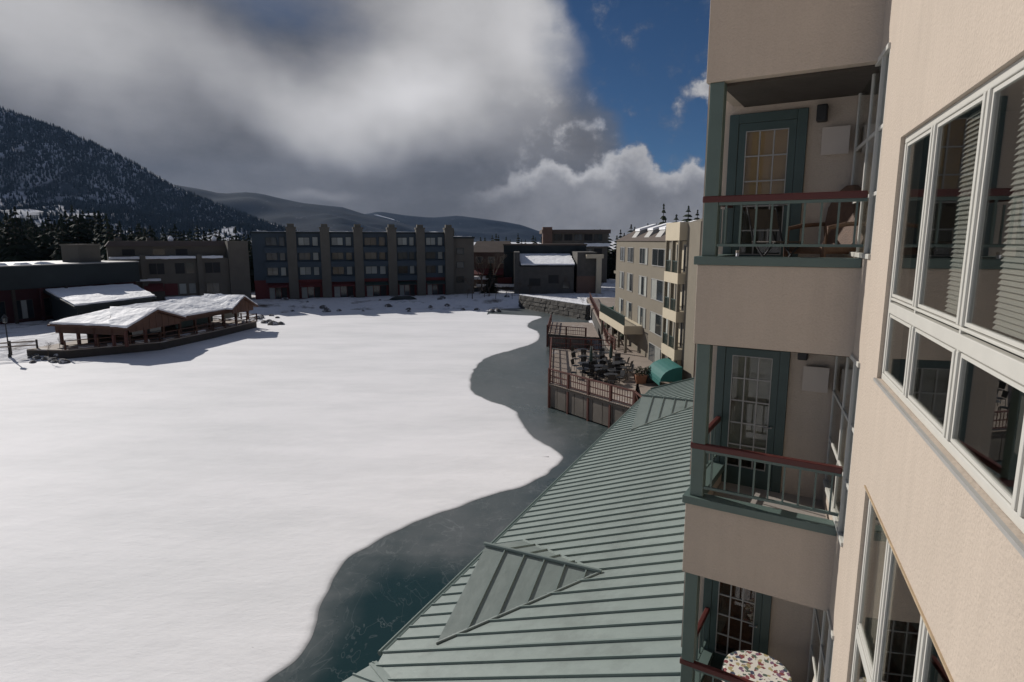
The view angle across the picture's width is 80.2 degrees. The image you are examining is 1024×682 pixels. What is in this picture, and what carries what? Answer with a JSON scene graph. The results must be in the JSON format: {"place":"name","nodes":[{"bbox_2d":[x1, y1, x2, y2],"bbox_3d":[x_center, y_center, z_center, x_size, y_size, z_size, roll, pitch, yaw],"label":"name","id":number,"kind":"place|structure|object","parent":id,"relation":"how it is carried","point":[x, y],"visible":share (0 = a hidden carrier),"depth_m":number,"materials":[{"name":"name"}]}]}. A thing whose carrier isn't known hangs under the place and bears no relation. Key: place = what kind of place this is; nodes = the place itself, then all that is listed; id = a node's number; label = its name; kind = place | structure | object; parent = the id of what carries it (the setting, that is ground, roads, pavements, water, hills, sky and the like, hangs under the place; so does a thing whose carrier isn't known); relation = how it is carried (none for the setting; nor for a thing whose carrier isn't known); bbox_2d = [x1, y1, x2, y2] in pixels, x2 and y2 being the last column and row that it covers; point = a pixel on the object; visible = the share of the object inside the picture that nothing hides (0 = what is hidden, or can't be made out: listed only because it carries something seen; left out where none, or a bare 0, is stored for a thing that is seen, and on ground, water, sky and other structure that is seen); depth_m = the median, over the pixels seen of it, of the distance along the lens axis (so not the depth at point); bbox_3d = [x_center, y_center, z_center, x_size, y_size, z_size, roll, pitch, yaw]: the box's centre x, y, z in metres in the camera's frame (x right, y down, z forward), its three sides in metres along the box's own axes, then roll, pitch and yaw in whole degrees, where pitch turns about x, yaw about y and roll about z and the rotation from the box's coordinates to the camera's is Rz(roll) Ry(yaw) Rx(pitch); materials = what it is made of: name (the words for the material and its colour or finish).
{"place":"outdoors","nodes":[
{"label":"outdoors","id":0,"kind":"place"},
{"bbox_2d":[0,110,277,240],"bbox_3d":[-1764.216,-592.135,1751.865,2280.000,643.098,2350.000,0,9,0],"label":"hill","id":1,"kind":"structure","parent":0,"point":[61,187],"depth_m":1727.87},
{"bbox_2d":[0,106,298,240],"bbox_3d":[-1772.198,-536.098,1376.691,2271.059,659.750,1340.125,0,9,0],"label":"hillside forest","id":2,"kind":"object","parent":1,"relation":"on","point":[159,218],"visible":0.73,"depth_m":1809.64,"materials":[{"name":"plant"}]},
{"bbox_2d":[174,185,430,231],"bbox_3d":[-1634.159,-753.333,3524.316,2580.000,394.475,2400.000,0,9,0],"label":"hill","id":3,"kind":"structure","parent":0,"point":[300,216],"depth_m":3494.94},
{"bbox_2d":[0,0,709,241],"label":"sky","id":4,"kind":"structure","parent":0,"point":[534,114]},
{"bbox_2d":[0,242,770,489],"bbox_3d":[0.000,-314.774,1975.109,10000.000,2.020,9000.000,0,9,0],"label":"ground","id":5,"kind":"structure","parent":0,"point":[42,333],"depth_m":108.91,"materials":[{"name":"snow"}]},
{"bbox_2d":[1,314,11,357],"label":"street lamp","id":6,"kind":"object","parent":5,"relation":"on","point":[4,317],"visible":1,"depth_m":61.84,"materials":[{"name":"metal"}]},
{"bbox_2d":[0,213,25,260],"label":"conifer tree","id":7,"kind":"object","parent":5,"relation":"on","point":[3,249],"visible":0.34,"depth_m":118.81,"materials":[{"name":"green plant"}]},
{"bbox_2d":[2,218,31,261],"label":"conifer tree","id":8,"kind":"object","parent":5,"relation":"on","point":[17,256],"visible":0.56,"depth_m":118.09,"materials":[{"name":"green plant"}]},
{"bbox_2d":[0,339,37,355],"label":"rail fence","id":9,"kind":"object","parent":5,"relation":"on","point":[10,346],"visible":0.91,"depth_m":62.24,"materials":[{"name":"brown wood"}]},
{"bbox_2d":[6,206,38,260],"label":"conifer tree","id":10,"kind":"object","parent":5,"relation":"on","point":[15,213],"visible":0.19,"depth_m":124.72,"materials":[{"name":"green plant"}]},
{"bbox_2d":[17,222,36,260],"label":"conifer tree","id":11,"kind":"object","parent":5,"relation":"on","point":[30,253],"visible":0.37,"depth_m":122.39,"materials":[{"name":"green plant"}]},
{"bbox_2d":[24,221,37,259],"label":"conifer tree","id":12,"kind":"object","parent":5,"relation":"on","point":[28,235],"visible":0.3,"depth_m":134.03,"materials":[{"name":"green plant"}]},
{"bbox_2d":[35,221,53,260],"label":"conifer tree","id":13,"kind":"object","parent":5,"relation":"on","point":[45,253],"visible":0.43,"depth_m":131.68,"materials":[{"name":"green plant"}]},
{"bbox_2d":[49,226,63,260],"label":"conifer tree","id":14,"kind":"object","parent":5,"relation":"on","point":[57,255],"visible":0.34,"depth_m":117.72,"materials":[{"name":"green plant"}]},
{"bbox_2d":[47,219,67,252],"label":"conifer tree","id":15,"kind":"object","parent":5,"relation":"on","point":[58,224],"visible":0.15,"depth_m":130.26,"materials":[{"name":"green plant"}]},
{"bbox_2d":[52,221,70,258],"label":"conifer tree","id":16,"kind":"object","parent":5,"relation":"on","point":[62,232],"visible":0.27,"depth_m":119.42,"materials":[{"name":"green plant"}]},
{"bbox_2d":[0,260,139,324],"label":"shop building","id":17,"kind":"structure","parent":5,"relation":"on","point":[24,297],"depth_m":84.09,"materials":[{"name":"grey wood"}]},
{"bbox_2d":[0,301,6,321],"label":"window","id":18,"kind":"structure","parent":17,"relation":"in","point":[2,304],"depth_m":79.84,"materials":[{"name":"black glass"}]},
{"bbox_2d":[16,299,34,319],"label":"window","id":19,"kind":"structure","parent":17,"relation":"in","point":[25,311],"depth_m":82.44,"materials":[{"name":"black glass"}]},
{"bbox_2d":[44,297,52,316],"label":"window","id":20,"kind":"structure","parent":17,"relation":"in","point":[47,301],"depth_m":85.12,"materials":[{"name":"black glass"}]},
{"bbox_2d":[59,244,100,261],"bbox_3d":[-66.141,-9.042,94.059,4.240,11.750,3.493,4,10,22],"label":"rooftop unit","id":21,"kind":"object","parent":17,"relation":"on","point":[80,252],"depth_m":92.10,"materials":[{"name":"metal"}]},
{"bbox_2d":[67,205,78,243],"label":"conifer tree","id":22,"kind":"object","parent":5,"relation":"on","point":[72,216],"visible":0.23,"depth_m":140.43,"materials":[{"name":"green plant"}]},
{"bbox_2d":[70,214,88,243],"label":"conifer tree","id":23,"kind":"object","parent":5,"relation":"on","point":[77,230],"visible":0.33,"depth_m":132.67,"materials":[{"name":"green plant"}]},
{"bbox_2d":[85,221,95,243],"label":"conifer tree","id":24,"kind":"object","parent":5,"relation":"on","point":[88,235],"visible":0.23,"depth_m":137.59,"materials":[{"name":"green plant"}]},
{"bbox_2d":[44,284,156,319],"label":"snowy shed","id":25,"kind":"structure","parent":5,"relation":"on","point":[70,302],"depth_m":82.94,"materials":[{"name":"snow"}]},
{"bbox_2d":[93,214,107,243],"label":"conifer tree","id":26,"kind":"object","parent":5,"relation":"on","point":[98,229],"visible":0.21,"depth_m":154.91,"materials":[{"name":"green plant"}]},
{"bbox_2d":[100,219,113,260],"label":"conifer tree","id":27,"kind":"object","parent":5,"relation":"on","point":[108,235],"visible":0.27,"depth_m":120.36,"materials":[{"name":"green plant"}]},
{"bbox_2d":[100,213,113,260],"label":"conifer tree","id":28,"kind":"object","parent":5,"relation":"on","point":[102,246],"visible":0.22,"depth_m":130.26,"materials":[{"name":"green plant"}]},
{"bbox_2d":[26,293,257,358],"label":"lake pavilion","id":29,"kind":"structure","parent":5,"relation":"on","point":[148,326],"depth_m":67.21,"materials":[{"name":"brown wood"}]},
{"bbox_2d":[132,327,160,336],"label":"window","id":30,"kind":"structure","parent":29,"relation":"in","point":[153,330],"depth_m":68.16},
{"bbox_2d":[175,316,212,327],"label":"window","id":31,"kind":"structure","parent":29,"relation":"in","point":[202,320],"depth_m":74.75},
{"bbox_2d":[105,236,251,301],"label":"terraced building","id":32,"kind":"structure","parent":5,"relation":"on","point":[170,268],"depth_m":107.17,"materials":[{"name":"concrete"}]},
{"bbox_2d":[121,249,135,255],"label":"window","id":33,"kind":"structure","parent":32,"relation":"in","point":[125,252],"depth_m":103.40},
{"bbox_2d":[148,263,164,274],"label":"window","id":34,"kind":"structure","parent":32,"relation":"in","point":[154,268],"depth_m":104.14,"materials":[{"name":"glass"}]},
{"bbox_2d":[152,249,165,255],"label":"window","id":35,"kind":"structure","parent":32,"relation":"in","point":[156,252],"depth_m":105.88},
{"bbox_2d":[174,262,185,273],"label":"window","id":36,"kind":"structure","parent":32,"relation":"in","point":[179,267],"depth_m":106.06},
{"bbox_2d":[175,248,187,254],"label":"window","id":37,"kind":"structure","parent":32,"relation":"in","point":[178,251],"depth_m":107.77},
{"bbox_2d":[179,283,186,293],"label":"window","id":38,"kind":"structure","parent":32,"relation":"in","point":[182,286],"depth_m":106.74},
{"bbox_2d":[185,262,195,273],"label":"window","id":39,"kind":"structure","parent":32,"relation":"in","point":[190,266],"depth_m":106.95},
{"bbox_2d":[188,283,196,293],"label":"window","id":40,"kind":"structure","parent":32,"relation":"in","point":[192,286],"depth_m":107.57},
{"bbox_2d":[204,262,220,272],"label":"window","id":41,"kind":"structure","parent":32,"relation":"in","point":[210,267],"depth_m":108.92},
{"bbox_2d":[206,283,219,293],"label":"window","id":42,"kind":"structure","parent":32,"relation":"in","point":[210,287],"depth_m":109.39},
{"bbox_2d":[246,239,254,290],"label":"conifer tree","id":43,"kind":"object","parent":5,"relation":"on","point":[251,272],"visible":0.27,"depth_m":130.95,"materials":[{"name":"green plant"}]},
{"bbox_2d":[250,224,453,298],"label":"hotel","id":44,"kind":"structure","parent":5,"relation":"on","point":[290,262],"depth_m":117.62,"materials":[{"name":"blue stone"}]},
{"bbox_2d":[265,237,276,245],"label":"window","id":45,"kind":"structure","parent":44,"relation":"in","point":[269,241],"depth_m":113.07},
{"bbox_2d":[266,253,277,259],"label":"window","id":46,"kind":"structure","parent":44,"relation":"in","point":[269,256],"depth_m":113.51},
{"bbox_2d":[267,268,278,275],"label":"window","id":47,"kind":"structure","parent":44,"relation":"in","point":[270,271],"depth_m":113.98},
{"bbox_2d":[269,287,287,298],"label":"window","id":48,"kind":"structure","parent":44,"relation":"in","point":[280,291],"depth_m":114.88,"materials":[{"name":"glass"}]},
{"bbox_2d":[298,237,309,245],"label":"window","id":49,"kind":"structure","parent":44,"relation":"in","point":[302,241],"depth_m":114.79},
{"bbox_2d":[299,253,310,259],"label":"window","id":50,"kind":"structure","parent":44,"relation":"in","point":[302,256],"depth_m":115.27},
{"bbox_2d":[299,267,310,274],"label":"window","id":51,"kind":"structure","parent":44,"relation":"in","point":[303,270],"depth_m":115.69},
{"bbox_2d":[301,287,320,298],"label":"window","id":52,"kind":"structure","parent":44,"relation":"in","point":[306,292],"depth_m":116.60,"materials":[{"name":"glass"}]},
{"bbox_2d":[331,237,342,244],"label":"window","id":53,"kind":"structure","parent":44,"relation":"in","point":[334,240],"depth_m":116.57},
{"bbox_2d":[332,253,343,259],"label":"window","id":54,"kind":"structure","parent":44,"relation":"in","point":[335,256],"depth_m":117.08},
{"bbox_2d":[332,267,343,274],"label":"window","id":55,"kind":"structure","parent":44,"relation":"in","point":[336,270],"depth_m":117.49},
{"bbox_2d":[334,286,353,296],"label":"window","id":56,"kind":"structure","parent":44,"relation":"in","point":[339,291],"depth_m":118.41,"materials":[{"name":"glass"}]},
{"bbox_2d":[364,237,375,244],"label":"window","id":57,"kind":"structure","parent":44,"relation":"in","point":[367,240],"depth_m":118.42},
{"bbox_2d":[365,252,376,258],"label":"window","id":58,"kind":"structure","parent":44,"relation":"in","point":[368,255],"depth_m":118.90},
{"bbox_2d":[365,266,377,273],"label":"window","id":59,"kind":"structure","parent":44,"relation":"in","point":[369,269],"depth_m":119.34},
{"bbox_2d":[366,285,386,296],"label":"window","id":60,"kind":"structure","parent":44,"relation":"in","point":[379,290],"depth_m":120.30,"materials":[{"name":"glass"}]},
{"bbox_2d":[397,237,406,244],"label":"window","id":61,"kind":"structure","parent":44,"relation":"in","point":[400,240],"depth_m":120.27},
{"bbox_2d":[399,284,414,295],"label":"window","id":62,"kind":"structure","parent":44,"relation":"in","point":[403,289],"depth_m":122.11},
{"bbox_2d":[427,284,442,294],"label":"window","id":63,"kind":"structure","parent":44,"relation":"in","point":[432,289],"depth_m":123.79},
{"bbox_2d":[389,296,415,299],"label":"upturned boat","id":64,"kind":"object","parent":5,"relation":"on","point":[402,298],"visible":1,"depth_m":112.39,"materials":[{"name":"grey wood"}]},
{"bbox_2d":[453,230,474,293],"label":"annex building","id":65,"kind":"structure","parent":5,"relation":"on","point":[463,247],"depth_m":125.38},
{"bbox_2d":[474,253,488,290],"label":"bare tree","id":66,"kind":"object","parent":5,"relation":"on","point":[481,276],"visible":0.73,"depth_m":132.44,"materials":[{"name":"brown plant"}]},
{"bbox_2d":[480,262,499,293],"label":"conifer tree","id":67,"kind":"object","parent":5,"relation":"on","point":[492,287],"visible":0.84,"depth_m":127.00,"materials":[{"name":"green plant"}]},
{"bbox_2d":[474,241,513,289],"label":"brick house","id":68,"kind":"structure","parent":5,"relation":"on","point":[487,249],"depth_m":138.82,"materials":[{"name":"brown brick"}]},
{"bbox_2d":[486,252,506,278],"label":"bare tree","id":69,"kind":"object","parent":5,"relation":"on","point":[496,264],"visible":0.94,"depth_m":133.41,"materials":[{"name":"brown plant"}]},
{"bbox_2d":[342,377,729,681],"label":"lakeside wing","id":70,"kind":"structure","parent":5,"relation":"on","point":[573,572],"depth_m":13.11,"materials":[{"name":"metal"}]},
{"bbox_2d":[503,244,603,293],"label":"storehouse","id":71,"kind":"structure","parent":5,"relation":"on","point":[546,268],"depth_m":126.13,"materials":[{"name":"stone"}]},
{"bbox_2d":[529,278,540,285],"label":"window","id":72,"kind":"structure","parent":71,"relation":"in","point":[534,281],"depth_m":125.98,"materials":[{"name":"black glass"}]},
{"bbox_2d":[548,275,558,283],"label":"window","id":73,"kind":"structure","parent":71,"relation":"in","point":[552,279],"depth_m":125.92,"materials":[{"name":"black glass"}]},
{"bbox_2d":[518,294,591,319],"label":"stone wall","id":74,"kind":"structure","parent":5,"relation":"on","point":[572,309],"depth_m":99.31,"materials":[{"name":"stone"}]},
{"bbox_2d":[546,314,598,348],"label":"jetty deck","id":75,"kind":"structure","parent":5,"relation":"on","point":[582,330],"depth_m":69.17,"materials":[{"name":"brown wood"}]},
{"bbox_2d":[539,227,610,282],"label":"flat roof building","id":76,"kind":"structure","parent":5,"relation":"on","point":[596,241],"depth_m":157.70,"materials":[{"name":"beige brick"}]},
{"bbox_2d":[548,337,635,428],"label":"lake deck","id":77,"kind":"structure","parent":5,"relation":"on","point":[593,397],"depth_m":42.33,"materials":[{"name":"brown wood"}]},
{"bbox_2d":[607,234,615,275],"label":"conifer tree","id":78,"kind":"object","parent":5,"relation":"on","point":[610,264],"visible":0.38,"depth_m":177.74,"materials":[{"name":"green plant"}]},
{"bbox_2d":[586,299,640,400],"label":"retaining edge","id":79,"kind":"object","parent":5,"relation":"on","point":[597,326],"visible":0.16,"depth_m":77.16,"materials":[{"name":"stone"}]},
{"bbox_2d":[608,229,621,278],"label":"conifer tree","id":80,"kind":"object","parent":5,"relation":"on","point":[612,271],"visible":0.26,"depth_m":176.75,"materials":[{"name":"green plant"}]},
{"bbox_2d":[587,298,671,393],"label":"promenade","id":81,"kind":"structure","parent":5,"relation":"on","point":[637,358],"depth_m":55.12,"materials":[{"name":"brown concrete"}]},
{"bbox_2d":[589,292,615,349],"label":"boardwalk railing","id":82,"kind":"object","parent":81,"relation":"on","point":[596,309],"visible":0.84,"depth_m":67.98,"materials":[{"name":"red wood"}]},
{"bbox_2d":[633,366,646,383],"bbox_3d":[9.272,2.414,44.052,1.008,1.263,1.048,0,9,0],"label":"planter","id":83,"kind":"object","parent":81,"relation":"on","point":[640,377],"visible":1,"depth_m":43.81,"materials":[{"name":"ceramic"}]},
{"bbox_2d":[599,220,694,385],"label":"apartment building","id":84,"kind":"structure","parent":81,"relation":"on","point":[645,317],"depth_m":51.39,"materials":[{"name":"beige paint"}]},
{"bbox_2d":[619,271,623,288],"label":"window","id":85,"kind":"structure","parent":84,"relation":"in","point":[621,276],"depth_m":62.93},
{"bbox_2d":[626,301,631,319],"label":"window","id":86,"kind":"structure","parent":84,"relation":"in","point":[628,304],"depth_m":59.73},
{"bbox_2d":[626,273,632,291],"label":"window","id":87,"kind":"structure","parent":84,"relation":"in","point":[629,275],"depth_m":59.33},
{"bbox_2d":[627,247,633,262],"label":"window","id":88,"kind":"structure","parent":84,"relation":"in","point":[630,258],"depth_m":58.96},
{"bbox_2d":[637,306,645,327],"bbox_3d":[11.743,-2.200,55.138,0.060,1.750,2.708,0,9,-3],"label":"window","id":89,"kind":"structure","parent":84,"relation":"in","point":[641,315],"depth_m":55.15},
{"bbox_2d":[638,275,646,296],"bbox_3d":[11.743,-4.963,54.681,0.060,1.750,2.708,0,9,-3],"label":"window","id":90,"kind":"structure","parent":84,"relation":"in","point":[642,286],"depth_m":54.72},
{"bbox_2d":[639,248,647,264],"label":"window","id":91,"kind":"structure","parent":84,"relation":"in","point":[643,256],"depth_m":54.30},
{"bbox_2d":[648,342,666,361],"bbox_3d":[11.994,1.347,50.233,0.060,1.750,5.160,0,9,-3],"label":"window","id":92,"kind":"structure","parent":84,"relation":"in","point":[654,353],"depth_m":51.06,"materials":[{"name":"glass"}]},
{"bbox_2d":[649,311,667,339],"bbox_3d":[11.994,-1.317,49.793,0.060,1.750,5.160,0,9,-3],"label":"window","id":93,"kind":"structure","parent":84,"relation":"in","point":[655,326],"depth_m":50.38,"materials":[{"name":"glass"}]},
{"bbox_2d":[650,278,669,302],"bbox_3d":[11.994,-4.079,49.336,0.060,1.750,5.160,0,9,-3],"label":"window","id":94,"kind":"structure","parent":84,"relation":"in","point":[657,286],"depth_m":49.75,"materials":[{"name":"glass"}]},
{"bbox_2d":[652,248,670,266],"bbox_3d":[11.994,-6.693,48.903,0.060,1.450,5.160,0,9,-3],"label":"window","id":95,"kind":"structure","parent":84,"relation":"in","point":[658,255],"depth_m":49.40,"materials":[{"name":"glass"}]},
{"bbox_2d":[681,219,701,379],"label":"neighbour block","id":96,"kind":"structure","parent":5,"relation":"on","point":[693,248],"depth_m":41.06,"materials":[{"name":"beige paint"}]},
{"bbox_2d":[680,0,1023,681],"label":"condo building","id":97,"kind":"structure","parent":5,"relation":"on","point":[858,410],"depth_m":6.01,"materials":[{"name":"paint"}]},
{"bbox_2d":[701,577,771,669],"bbox_3d":[3.320,3.995,9.019,0.950,2.114,0.157,6,11,31],"label":"door","id":98,"kind":"structure","parent":97,"relation":"in","point":[734,620],"depth_m":9.10,"materials":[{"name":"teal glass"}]},
{"bbox_2d":[712,346,790,492],"bbox_3d":[3.320,1.035,8.530,0.950,2.114,0.157,6,11,31],"label":"door","id":99,"kind":"structure","parent":97,"relation":"in","point":[747,385],"depth_m":8.54,"materials":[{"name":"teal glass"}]},
{"bbox_2d":[722,107,808,256],"bbox_3d":[3.320,-1.925,8.040,0.950,2.114,0.157,6,11,31],"label":"door","id":100,"kind":"structure","parent":97,"relation":"in","point":[762,153],"depth_m":7.99,"materials":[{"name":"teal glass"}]},
{"bbox_2d":[746,207,803,256],"bbox_3d":[3.188,-1.185,7.344,0.464,0.871,0.579,-3,10,-20],"label":"folding chair","id":101,"kind":"object","parent":97,"relation":"on","point":[763,218],"visible":0.75,"depth_m":7.48,"materials":[{"name":"brown wood"}]},
{"bbox_2d":[783,185,854,257],"bbox_3d":[3.809,-1.308,7.295,0.755,1.124,0.736,-3,10,-15],"label":"armchair","id":102,"kind":"object","parent":97,"relation":"on","point":[846,223],"visible":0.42,"depth_m":7.32,"materials":[{"name":"wicker"}]},
{"bbox_2d":[805,608,833,681],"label":"window","id":103,"kind":"structure","parent":97,"relation":"in","point":[822,633],"depth_m":7.50,"materials":[{"name":"clear glass"}]},
{"bbox_2d":[823,354,859,546],"bbox_3d":[3.855,1.055,7.061,0.127,1.974,1.860,4,10,21],"label":"window","id":104,"kind":"structure","parent":97,"relation":"in","point":[847,369],"depth_m":6.94,"materials":[{"name":"clear glass"}]},
{"bbox_2d":[843,42,890,258],"bbox_3d":[3.855,-1.905,6.572,0.127,1.974,1.860,4,10,21],"label":"window","id":105,"kind":"structure","parent":97,"relation":"in","point":[871,101],"depth_m":6.51,"materials":[{"name":"white glass"}]},
{"bbox_2d":[850,499,931,681],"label":"window","id":106,"kind":"structure","parent":97,"relation":"in","point":[873,651],"depth_m":5.02,"materials":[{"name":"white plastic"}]},
{"bbox_2d":[881,56,1023,533],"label":"window","id":107,"kind":"structure","parent":97,"relation":"in","point":[1008,367],"depth_m":3.31,"materials":[{"name":"white plastic"}]},
{"bbox_2d":[267,308,612,681],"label":"thin ice","id":108,"kind":"structure","parent":0,"point":[382,592],"depth_m":24.09,"materials":[{"name":"ice"}]},
{"bbox_2d":[0,309,562,681],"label":"lake snow","id":109,"kind":"structure","parent":108,"relation":"on","point":[222,508],"depth_m":31.39,"materials":[{"name":"snow"}]},
{"bbox_2d":[366,212,541,241],"bbox_3d":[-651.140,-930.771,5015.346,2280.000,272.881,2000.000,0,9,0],"label":"hill","id":110,"kind":"structure","parent":0,"point":[478,228],"depth_m":4873.78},
{"bbox_3d":[3.298,4.811,8.252,0.800,0.730,0.800,0,9,0],"label":"round table","id":111,"kind":"object","parent":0,"visible":0},
{"bbox_2d":[721,650,791,681],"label":"tablecloth","id":112,"kind":"object","parent":111,"relation":"on","point":[754,666],"visible":0.87,"depth_m":8.25,"materials":[{"name":"fabric"}]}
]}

